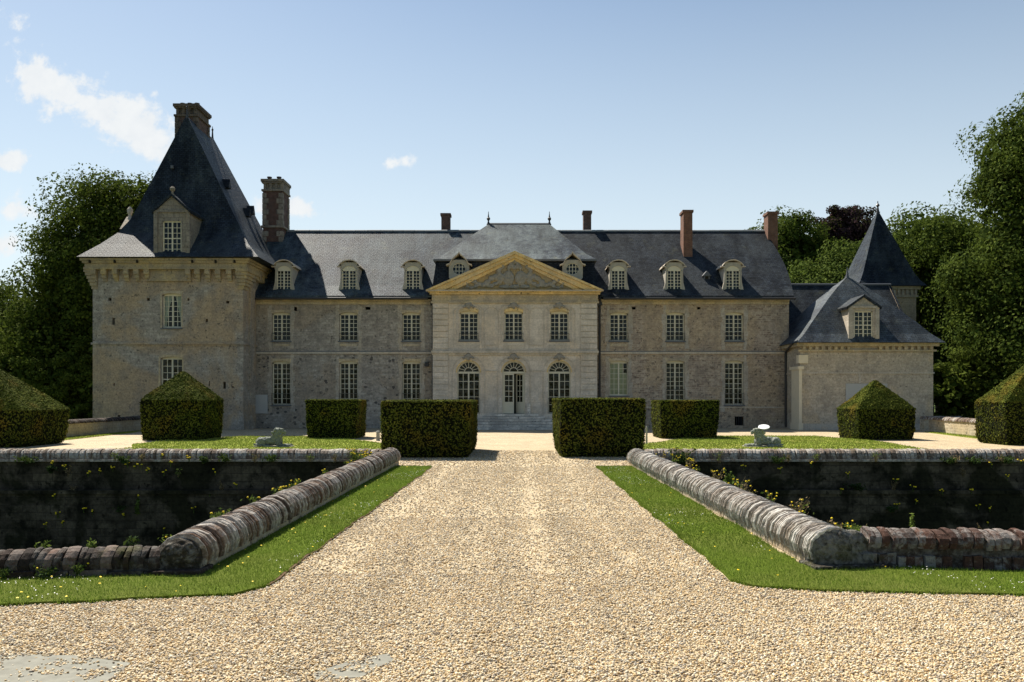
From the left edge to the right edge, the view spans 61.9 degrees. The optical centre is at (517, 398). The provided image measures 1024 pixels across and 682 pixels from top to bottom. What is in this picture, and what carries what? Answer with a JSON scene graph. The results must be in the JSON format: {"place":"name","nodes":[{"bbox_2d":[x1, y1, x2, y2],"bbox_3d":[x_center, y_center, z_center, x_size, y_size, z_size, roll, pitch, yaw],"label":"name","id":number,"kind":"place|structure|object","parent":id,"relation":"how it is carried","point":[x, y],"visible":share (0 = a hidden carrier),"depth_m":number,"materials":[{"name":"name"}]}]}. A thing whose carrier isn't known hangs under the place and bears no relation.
{"place":"outdoors","nodes":[
{"label":"outdoors","id":0,"kind":"place"},
{"bbox_2d":[65,430,140,439],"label":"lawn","id":1,"kind":"structure","parent":0,"point":[100,435],"depth_m":47.28,"materials":[{"name":"plant"}]},
{"bbox_2d":[0,653,393,681],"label":"paving","id":2,"kind":"structure","parent":0,"point":[18,662],"depth_m":6.60,"materials":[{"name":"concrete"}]},
{"bbox_2d":[130,436,380,448],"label":"lawn","id":3,"kind":"structure","parent":0,"point":[343,444],"depth_m":38.10,"materials":[{"name":"plant"}]},
{"bbox_2d":[253,427,293,446],"bbox_3d":[-10.375,1.668,36.372,1.620,0.864,0.655,0,0,0],"label":"lion statue","id":4,"kind":"object","parent":3,"relation":"on","point":[275,439],"visible":0.99,"depth_m":36.22,"materials":[{"name":"stone"}]},
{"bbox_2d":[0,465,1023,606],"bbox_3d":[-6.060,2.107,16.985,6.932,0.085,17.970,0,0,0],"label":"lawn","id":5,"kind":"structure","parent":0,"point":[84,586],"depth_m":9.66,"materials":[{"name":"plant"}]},
{"bbox_2d":[0,567,14,579],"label":"leafy weed","id":6,"kind":"object","parent":5,"relation":"on","point":[3,576],"visible":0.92,"depth_m":9.71,"materials":[{"name":"green plant"}]},
{"bbox_2d":[33,564,58,578],"bbox_3d":[-5.385,1.994,9.765,0.252,0.204,0.238,0,0,-20],"label":"leafy weed","id":7,"kind":"object","parent":5,"relation":"on","point":[48,572],"visible":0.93,"depth_m":9.77,"materials":[{"name":"green plant"}]},
{"bbox_2d":[68,563,88,575],"bbox_3d":[-5.072,1.999,9.900,0.233,0.186,0.172,0,0,-33],"label":"leafy weed","id":8,"kind":"object","parent":5,"relation":"on","point":[80,569],"visible":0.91,"depth_m":9.87,"materials":[{"name":"green plant"}]},
{"bbox_2d":[0,465,792,597],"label":"lawn buttercups","id":9,"kind":"object","parent":5,"relation":"on","point":[228,566],"visible":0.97,"depth_m":9.85,"materials":[{"name":"yellow plant"}]},
{"bbox_2d":[1,465,1022,595],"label":"lawn daisies","id":10,"kind":"object","parent":5,"relation":"on","point":[606,465],"visible":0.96,"depth_m":11.21,"materials":[{"name":"white plant"}]},
{"bbox_2d":[0,428,1023,681],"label":"gravel drive","id":11,"kind":"structure","parent":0,"point":[512,440],"depth_m":10.14,"materials":[{"name":"gravel"}]},
{"bbox_2d":[0,369,69,447],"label":"pyramid topiary","id":12,"kind":"object","parent":11,"relation":"on","point":[30,415],"visible":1,"depth_m":37.28,"materials":[{"name":"green plant"}]},
{"bbox_2d":[66,416,140,436],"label":"wall","id":13,"kind":"structure","parent":11,"relation":"on","point":[85,427],"depth_m":49.37,"materials":[{"name":"stone"}]},
{"bbox_2d":[139,371,223,440],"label":"pyramid topiary","id":14,"kind":"object","parent":11,"relation":"on","point":[183,405],"visible":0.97,"depth_m":42.09,"materials":[{"name":"green plant"}]},
{"bbox_2d":[304,399,366,438],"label":"box hedge","id":15,"kind":"object","parent":11,"relation":"on","point":[335,418],"visible":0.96,"depth_m":44.06,"materials":[{"name":"green plant"}]},
{"bbox_2d":[266,467,429,586],"bbox_3d":[-2.675,2.085,17.697,0.102,0.030,16.506,0,0,1],"label":"soil edge","id":16,"kind":"object","parent":11,"relation":"on","point":[282,575],"visible":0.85,"depth_m":11.70,"materials":[{"name":"soil"}]},
{"bbox_2d":[376,431,379,440],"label":"stone post","id":17,"kind":"object","parent":11,"relation":"on","point":[377,435],"visible":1,"depth_m":41.92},
{"bbox_2d":[380,399,477,457],"bbox_3d":[-3.215,1.084,32.550,3.296,2.120,5.836,0,0,0],"label":"box hedge","id":18,"kind":"object","parent":11,"relation":"on","point":[425,428],"visible":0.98,"depth_m":29.75,"materials":[{"name":"green plant"}]},
{"bbox_2d":[0,450,1023,681],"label":"gravel stones","id":19,"kind":"object","parent":11,"relation":"on","point":[419,591],"visible":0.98,"depth_m":8.12,"materials":[{"name":"gravel"}]},
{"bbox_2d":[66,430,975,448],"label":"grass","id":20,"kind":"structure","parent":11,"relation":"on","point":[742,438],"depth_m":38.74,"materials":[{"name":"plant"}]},
{"bbox_2d":[551,397,646,456],"bbox_3d":[3.006,1.044,32.897,3.221,2.191,5.931,0,0,0],"label":"box hedge","id":21,"kind":"object","parent":11,"relation":"on","point":[598,427],"visible":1,"depth_m":30.07,"materials":[{"name":"green plant"}]},
{"bbox_2d":[650,399,719,438],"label":"box hedge","id":22,"kind":"object","parent":11,"relation":"on","point":[685,418],"visible":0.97,"depth_m":44.06,"materials":[{"name":"green plant"}]},
{"bbox_2d":[836,380,915,439],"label":"pyramid topiary","id":23,"kind":"object","parent":11,"relation":"on","point":[875,409],"visible":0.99,"depth_m":42.80,"materials":[{"name":"green plant"}]},
{"bbox_2d":[974,365,1023,444],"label":"pyramid topiary","id":24,"kind":"object","parent":11,"relation":"on","point":[999,412],"visible":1,"depth_m":38.36,"materials":[{"name":"green plant"}]},
{"bbox_2d":[0,0,1023,300],"label":"sky","id":25,"kind":"structure","parent":0,"point":[375,114],"materials":[{"name":"blue"}]},
{"bbox_2d":[644,436,918,448],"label":"lawn","id":26,"kind":"structure","parent":0,"point":[769,447],"depth_m":38.10,"materials":[{"name":"plant"}]},
{"bbox_2d":[742,428,783,446],"bbox_3d":[10.484,1.669,36.368,1.620,0.863,0.665,0,0,0],"label":"lion statue","id":27,"kind":"object","parent":26,"relation":"on","point":[760,439],"visible":0.98,"depth_m":36.21,"materials":[{"name":"stone"}]},
{"bbox_2d":[758,424,769,428],"bbox_3d":[10.499,1.225,36.290,0.469,0.201,0.441,0,0,0],"label":"flying disc","id":28,"kind":"object","parent":27,"relation":"on","point":[763,426],"visible":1,"depth_m":36.25,"materials":[{"name":"white plastic"}]},
{"bbox_2d":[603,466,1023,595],"bbox_3d":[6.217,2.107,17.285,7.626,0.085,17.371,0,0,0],"label":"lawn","id":29,"kind":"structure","parent":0,"point":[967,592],"depth_m":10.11,"materials":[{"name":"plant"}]},
{"bbox_2d":[789,283,903,323],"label":"range","id":30,"kind":"structure","parent":0,"point":[806,295],"depth_m":65.99,"materials":[{"name":"stone"}]},
{"bbox_2d":[926,432,977,438],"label":"lawn","id":31,"kind":"structure","parent":0,"point":[952,435],"depth_m":47.66,"materials":[{"name":"plant"}]},
{"label":"ground","id":32,"kind":"structure","parent":0,"visible":0},
{"bbox_2d":[0,278,31,353],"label":"broadleaf tree","id":33,"kind":"object","parent":32,"relation":"on","point":[4,295],"visible":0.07,"depth_m":78.93,"materials":[{"name":"green plant"}]},
{"bbox_2d":[0,351,44,378],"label":"shrub","id":34,"kind":"object","parent":32,"relation":"on","point":[5,358],"visible":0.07,"depth_m":65.90,"materials":[{"name":"green plant"}]},
{"bbox_2d":[8,327,92,418],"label":"shrub","id":35,"kind":"object","parent":32,"relation":"on","point":[35,374],"visible":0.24,"depth_m":63.14,"materials":[{"name":"green plant"}]},
{"bbox_2d":[42,367,92,418],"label":"shrub","id":36,"kind":"object","parent":32,"relation":"on","point":[75,384],"visible":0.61,"depth_m":61.23,"materials":[{"name":"green plant"}]},
{"bbox_2d":[0,162,156,373],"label":"broadleaf tree","id":37,"kind":"object","parent":32,"relation":"on","point":[53,318],"visible":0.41,"depth_m":67.62,"materials":[{"name":"green plant"}]},
{"bbox_2d":[0,545,167,578],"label":"parapet","id":38,"kind":"structure","parent":32,"relation":"on","point":[114,560],"depth_m":9.95,"materials":[{"name":"stone"}]},
{"bbox_2d":[34,540,51,547],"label":"leafy weed","id":39,"kind":"object","parent":38,"relation":"on","point":[45,543],"visible":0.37,"depth_m":10.27,"materials":[{"name":"green plant"}]},
{"bbox_2d":[86,538,96,547],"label":"leafy weed","id":40,"kind":"object","parent":38,"relation":"on","point":[91,544],"visible":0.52,"depth_m":10.33,"materials":[{"name":"green plant"}]},
{"bbox_2d":[123,535,139,545],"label":"leafy weed","id":41,"kind":"object","parent":38,"relation":"on","point":[131,538],"visible":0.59,"depth_m":10.41,"materials":[{"name":"green plant"}]},
{"bbox_2d":[77,103,275,429],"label":"corner tower","id":42,"kind":"structure","parent":32,"relation":"on","point":[177,269],"depth_m":56.70,"materials":[{"name":"stone"}]},
{"bbox_2d":[160,294,182,328],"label":"window","id":43,"kind":"structure","parent":42,"relation":"in","point":[167,298],"depth_m":56.91,"materials":[{"name":"paint"}]},
{"bbox_2d":[162,357,181,383],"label":"window","id":44,"kind":"structure","parent":42,"relation":"in","point":[167,358],"depth_m":56.90,"materials":[{"name":"paint"}]},
{"bbox_2d":[152,448,400,574],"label":"parapet","id":45,"kind":"structure","parent":32,"relation":"on","point":[203,547],"depth_m":12.36,"materials":[{"name":"stone"}]},
{"bbox_2d":[210,507,230,517],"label":"wildflower","id":46,"kind":"object","parent":45,"relation":"on","point":[217,514],"visible":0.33,"depth_m":12.54,"materials":[{"name":"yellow plant"}]},
{"bbox_2d":[240,494,259,502],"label":"wildflower","id":47,"kind":"object","parent":45,"relation":"on","point":[253,500],"visible":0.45,"depth_m":14.15,"materials":[{"name":"green plant"}]},
{"bbox_2d":[285,479,300,488],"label":"wildflower","id":48,"kind":"object","parent":45,"relation":"on","point":[297,481],"visible":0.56,"depth_m":16.57,"materials":[{"name":"yellow plant"}]},
{"bbox_2d":[255,176,795,429],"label":"country house","id":49,"kind":"structure","parent":32,"relation":"on","point":[513,326],"depth_m":59.50,"materials":[{"name":"grey stone"}]},
{"bbox_2d":[270,313,290,341],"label":"window","id":50,"kind":"structure","parent":49,"relation":"in","point":[277,314],"depth_m":59.70,"materials":[{"name":"paint"}]},
{"bbox_2d":[270,361,290,405],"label":"window","id":51,"kind":"structure","parent":49,"relation":"in","point":[279,362],"depth_m":59.70,"materials":[{"name":"paint"}]},
{"bbox_2d":[338,313,358,341],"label":"window","id":52,"kind":"structure","parent":49,"relation":"in","point":[348,314],"depth_m":59.70,"materials":[{"name":"paint"}]},
{"bbox_2d":[339,361,357,398],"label":"window","id":53,"kind":"structure","parent":49,"relation":"in","point":[346,362],"depth_m":59.70,"materials":[{"name":"paint"}]},
{"bbox_2d":[401,313,421,341],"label":"window","id":54,"kind":"structure","parent":49,"relation":"in","point":[407,314],"depth_m":59.70,"materials":[{"name":"paint"}]},
{"bbox_2d":[402,361,420,399],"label":"window","id":55,"kind":"structure","parent":49,"relation":"in","point":[409,362],"depth_m":59.70,"materials":[{"name":"paint"}]},
{"bbox_2d":[458,311,478,341],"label":"window","id":56,"kind":"structure","parent":49,"relation":"in","point":[465,312],"depth_m":58.90,"materials":[{"name":"paint"}]},
{"bbox_2d":[457,361,479,413],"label":"window","id":57,"kind":"structure","parent":49,"relation":"in","point":[458,372],"depth_m":58.90,"materials":[{"name":"paint"}]},
{"bbox_2d":[504,374,513,412],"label":"door","id":58,"kind":"structure","parent":49,"relation":"in","point":[508,406],"depth_m":58.92,"materials":[{"name":"paint"}]},
{"bbox_2d":[503,311,523,341],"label":"window","id":59,"kind":"structure","parent":49,"relation":"in","point":[510,312],"depth_m":58.90,"materials":[{"name":"paint"}]},
{"bbox_2d":[516,374,523,412],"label":"door","id":60,"kind":"structure","parent":49,"relation":"in","point":[519,405],"depth_m":59.13,"materials":[{"name":"paint"}]},
{"bbox_2d":[549,311,569,341],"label":"window","id":61,"kind":"structure","parent":49,"relation":"in","point":[558,339],"depth_m":58.90,"materials":[{"name":"paint"}]},
{"bbox_2d":[548,361,570,413],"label":"window","id":62,"kind":"structure","parent":49,"relation":"in","point":[563,372],"depth_m":58.90,"materials":[{"name":"paint"}]},
{"bbox_2d":[609,313,628,341],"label":"window","id":63,"kind":"structure","parent":49,"relation":"in","point":[618,314],"depth_m":59.70,"materials":[{"name":"paint"}]},
{"bbox_2d":[608,361,629,396],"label":"window","id":64,"kind":"structure","parent":49,"relation":"in","point":[618,386],"depth_m":59.77,"materials":[{"name":"paint"}]},
{"bbox_2d":[665,313,685,341],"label":"window","id":65,"kind":"structure","parent":49,"relation":"in","point":[670,314],"depth_m":59.70,"materials":[{"name":"paint"}]},
{"bbox_2d":[666,361,684,399],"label":"window","id":66,"kind":"structure","parent":49,"relation":"in","point":[670,362],"depth_m":59.70,"materials":[{"name":"paint"}]},
{"bbox_2d":[724,313,744,341],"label":"window","id":67,"kind":"structure","parent":49,"relation":"in","point":[733,314],"depth_m":59.70,"materials":[{"name":"paint"}]},
{"bbox_2d":[724,361,744,405],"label":"window","id":68,"kind":"structure","parent":49,"relation":"in","point":[733,398],"depth_m":59.70,"materials":[{"name":"paint"}]},
{"bbox_2d":[744,205,851,274],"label":"broadleaf tree","id":69,"kind":"object","parent":32,"relation":"on","point":[796,241],"visible":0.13,"depth_m":89.40,"materials":[{"name":"green plant"}]},
{"bbox_2d":[787,236,861,282],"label":"broadleaf tree","id":70,"kind":"object","parent":32,"relation":"on","point":[834,270],"visible":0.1,"depth_m":78.68,"materials":[{"name":"green plant"}]},
{"bbox_2d":[805,204,879,259],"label":"copper beech","id":71,"kind":"object","parent":32,"relation":"on","point":[850,224],"visible":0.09,"depth_m":94.22,"materials":[{"name":"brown plant"}]},
{"bbox_2d":[779,267,943,429],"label":"corner pavilion","id":72,"kind":"structure","parent":32,"relation":"on","point":[848,338],"depth_m":56.40,"materials":[{"name":"stone"}]},
{"bbox_2d":[845,201,926,320],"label":"spire turret","id":73,"kind":"object","parent":32,"relation":"on","point":[879,257],"visible":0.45,"depth_m":68.41,"materials":[{"name":"stone"}]},
{"bbox_2d":[843,201,993,412],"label":"broadleaf tree","id":74,"kind":"object","parent":32,"relation":"on","point":[921,252],"visible":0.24,"depth_m":71.32,"materials":[{"name":"green plant"}]},
{"bbox_2d":[856,201,980,415],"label":"broadleaf tree","id":75,"kind":"object","parent":32,"relation":"on","point":[921,214],"depth_m":83.37,"materials":[{"name":"green plant"}]},
{"bbox_2d":[920,416,962,430],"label":"wall","id":76,"kind":"structure","parent":32,"relation":"on","point":[924,423],"depth_m":54.42,"materials":[{"name":"stone"}]},
{"bbox_2d":[928,416,975,435],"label":"wall","id":77,"kind":"structure","parent":32,"relation":"on","point":[962,426],"depth_m":49.62,"materials":[{"name":"stone"}]},
{"bbox_2d":[933,343,974,416],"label":"shrub","id":78,"kind":"object","parent":32,"relation":"on","point":[943,394],"visible":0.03,"depth_m":65.72,"materials":[{"name":"green plant"}]},
{"bbox_2d":[939,208,986,415],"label":"broadleaf tree","id":79,"kind":"object","parent":32,"relation":"on","point":[969,225],"depth_m":87.23,"materials":[{"name":"green plant"}]},
{"bbox_2d":[921,90,1023,395],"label":"broadleaf tree","id":80,"kind":"object","parent":32,"relation":"on","point":[990,303],"visible":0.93,"depth_m":60.63,"materials":[{"name":"green plant"}]},
{"bbox_2d":[933,333,1023,417],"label":"shrub","id":81,"kind":"object","parent":32,"relation":"on","point":[959,389],"visible":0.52,"depth_m":59.66,"materials":[{"name":"green plant"}]},
{"label":"moat floor","id":82,"kind":"structure","parent":0,"visible":0},
{"bbox_2d":[0,448,381,549],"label":"moat wall","id":83,"kind":"structure","parent":82,"relation":"on","point":[30,506],"depth_m":26.47,"materials":[{"name":"stone"}]},
{"bbox_2d":[13,456,40,463],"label":"ivy tuft","id":84,"kind":"object","parent":83,"relation":"attached to","point":[26,459],"visible":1,"depth_m":26.25,"materials":[{"name":"green plant"}]},
{"bbox_2d":[45,464,57,473],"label":"ivy tuft","id":85,"kind":"object","parent":83,"relation":"attached to","point":[50,470],"visible":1,"depth_m":26.32,"materials":[{"name":"green plant"}]},
{"bbox_2d":[116,455,130,463],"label":"ivy tuft","id":86,"kind":"object","parent":83,"relation":"attached to","point":[122,459],"visible":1,"depth_m":26.30,"materials":[{"name":"green plant"}]},
{"bbox_2d":[134,494,139,513],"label":"leafy weed","id":87,"kind":"object","parent":83,"relation":"attached to","point":[136,508],"visible":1,"depth_m":26.25,"materials":[{"name":"green plant"}]},
{"bbox_2d":[198,455,210,463],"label":"ivy tuft","id":88,"kind":"object","parent":83,"relation":"attached to","point":[204,460],"visible":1,"depth_m":26.34,"materials":[{"name":"green plant"}]},
{"bbox_2d":[217,453,231,461],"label":"ivy tuft","id":89,"kind":"object","parent":83,"relation":"attached to","point":[225,458],"visible":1,"depth_m":26.28,"materials":[{"name":"green plant"}]},
{"bbox_2d":[262,454,279,461],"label":"ivy tuft","id":90,"kind":"object","parent":83,"relation":"attached to","point":[270,458],"visible":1,"depth_m":26.32,"materials":[{"name":"green plant"}]},
{"bbox_2d":[346,448,368,461],"bbox_3d":[-4.898,1.755,26.253,0.800,0.454,0.730,0,0,14],"label":"flower clump","id":91,"kind":"object","parent":83,"relation":"on","point":[353,454],"visible":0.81,"depth_m":26.26,"materials":[{"name":"green plant"}]},
{"bbox_2d":[626,448,896,569],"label":"parapet","id":92,"kind":"structure","parent":82,"relation":"on","point":[812,542],"depth_m":12.29,"materials":[{"name":"stone"}]},
{"bbox_2d":[685,458,694,468],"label":"wildflower","id":93,"kind":"object","parent":92,"relation":"on","point":[689,466],"visible":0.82,"depth_m":22.55,"materials":[{"name":"yellow plant"}]},
{"bbox_2d":[711,469,724,478],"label":"wildflower","id":94,"kind":"object","parent":92,"relation":"on","point":[714,475],"visible":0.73,"depth_m":19.19,"materials":[{"name":"yellow plant"}]},
{"bbox_2d":[723,467,734,484],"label":"leafy weed","id":95,"kind":"object","parent":92,"relation":"on","point":[726,478],"visible":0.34,"depth_m":18.27,"materials":[{"name":"green plant"}]},
{"bbox_2d":[728,476,750,486],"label":"wildflower","id":96,"kind":"object","parent":92,"relation":"on","point":[738,482],"visible":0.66,"depth_m":17.53,"materials":[{"name":"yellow plant"}]},
{"bbox_2d":[734,481,756,492],"bbox_3d":[4.315,1.780,16.181,0.417,0.462,0.323,0,0,34],"label":"wildflower","id":97,"kind":"object","parent":92,"relation":"on","point":[745,488],"visible":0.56,"depth_m":16.17,"materials":[{"name":"yellow plant"}]},
{"bbox_2d":[761,491,777,501],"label":"wildflower","id":98,"kind":"object","parent":92,"relation":"on","point":[768,497],"visible":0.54,"depth_m":14.98,"materials":[{"name":"yellow plant"}]},
{"bbox_2d":[787,497,809,510],"bbox_3d":[4.610,1.813,13.975,0.347,0.396,0.290,0,0,25],"label":"wildflower","id":99,"kind":"object","parent":92,"relation":"on","point":[801,509],"visible":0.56,"depth_m":13.96,"materials":[{"name":"yellow plant"}]},
{"bbox_2d":[827,517,843,527],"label":"wildflower","id":100,"kind":"object","parent":92,"relation":"on","point":[841,524],"visible":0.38,"depth_m":11.91,"materials":[{"name":"yellow plant"}]},
{"bbox_2d":[838,520,859,531],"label":"leafy weed","id":101,"kind":"object","parent":92,"relation":"on","point":[855,528],"visible":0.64,"depth_m":10.99,"materials":[{"name":"green plant"}]},
{"bbox_2d":[644,448,1023,530],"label":"moat wall","id":102,"kind":"structure","parent":82,"relation":"on","point":[824,478],"depth_m":26.51,"materials":[{"name":"stone"}]},
{"bbox_2d":[668,447,695,464],"bbox_3d":[5.003,1.755,25.958,0.921,0.568,0.874,0,0,0],"label":"leafy weed","id":103,"kind":"object","parent":102,"relation":"on","point":[683,455],"visible":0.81,"depth_m":25.85,"materials":[{"name":"green plant"}]},
{"bbox_2d":[768,455,788,463],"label":"ivy tuft","id":104,"kind":"object","parent":102,"relation":"attached to","point":[775,459],"visible":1,"depth_m":26.29,"materials":[{"name":"green plant"}]},
{"bbox_2d":[843,483,866,491],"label":"ivy tuft","id":105,"kind":"object","parent":102,"relation":"attached to","point":[857,487],"visible":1,"depth_m":26.30,"materials":[{"name":"green plant"}]},
{"bbox_2d":[886,505,897,512],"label":"ivy tuft","id":106,"kind":"object","parent":102,"relation":"attached to","point":[891,509],"visible":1,"depth_m":26.24,"materials":[{"name":"green plant"}]},
{"bbox_2d":[939,456,958,463],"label":"ivy tuft","id":107,"kind":"object","parent":102,"relation":"attached to","point":[950,460],"visible":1,"depth_m":26.28,"materials":[{"name":"green plant"}]},
{"bbox_2d":[965,455,985,463],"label":"ivy tuft","id":108,"kind":"object","parent":102,"relation":"attached to","point":[974,459],"visible":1,"depth_m":26.39,"materials":[{"name":"green plant"}]},
{"bbox_2d":[987,455,1014,463],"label":"ivy tuft","id":109,"kind":"object","parent":102,"relation":"attached to","point":[1009,460],"visible":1,"depth_m":26.31,"materials":[{"name":"green plant"}]},
{"bbox_2d":[859,526,1023,570],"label":"parapet","id":110,"kind":"structure","parent":82,"relation":"on","point":[995,549],"depth_m":10.43,"materials":[{"name":"stone"}]},
{"bbox_2d":[909,513,914,526],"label":"leafy weed","id":111,"kind":"object","parent":110,"relation":"on","point":[912,524],"visible":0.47,"depth_m":10.84,"materials":[{"name":"green plant"}]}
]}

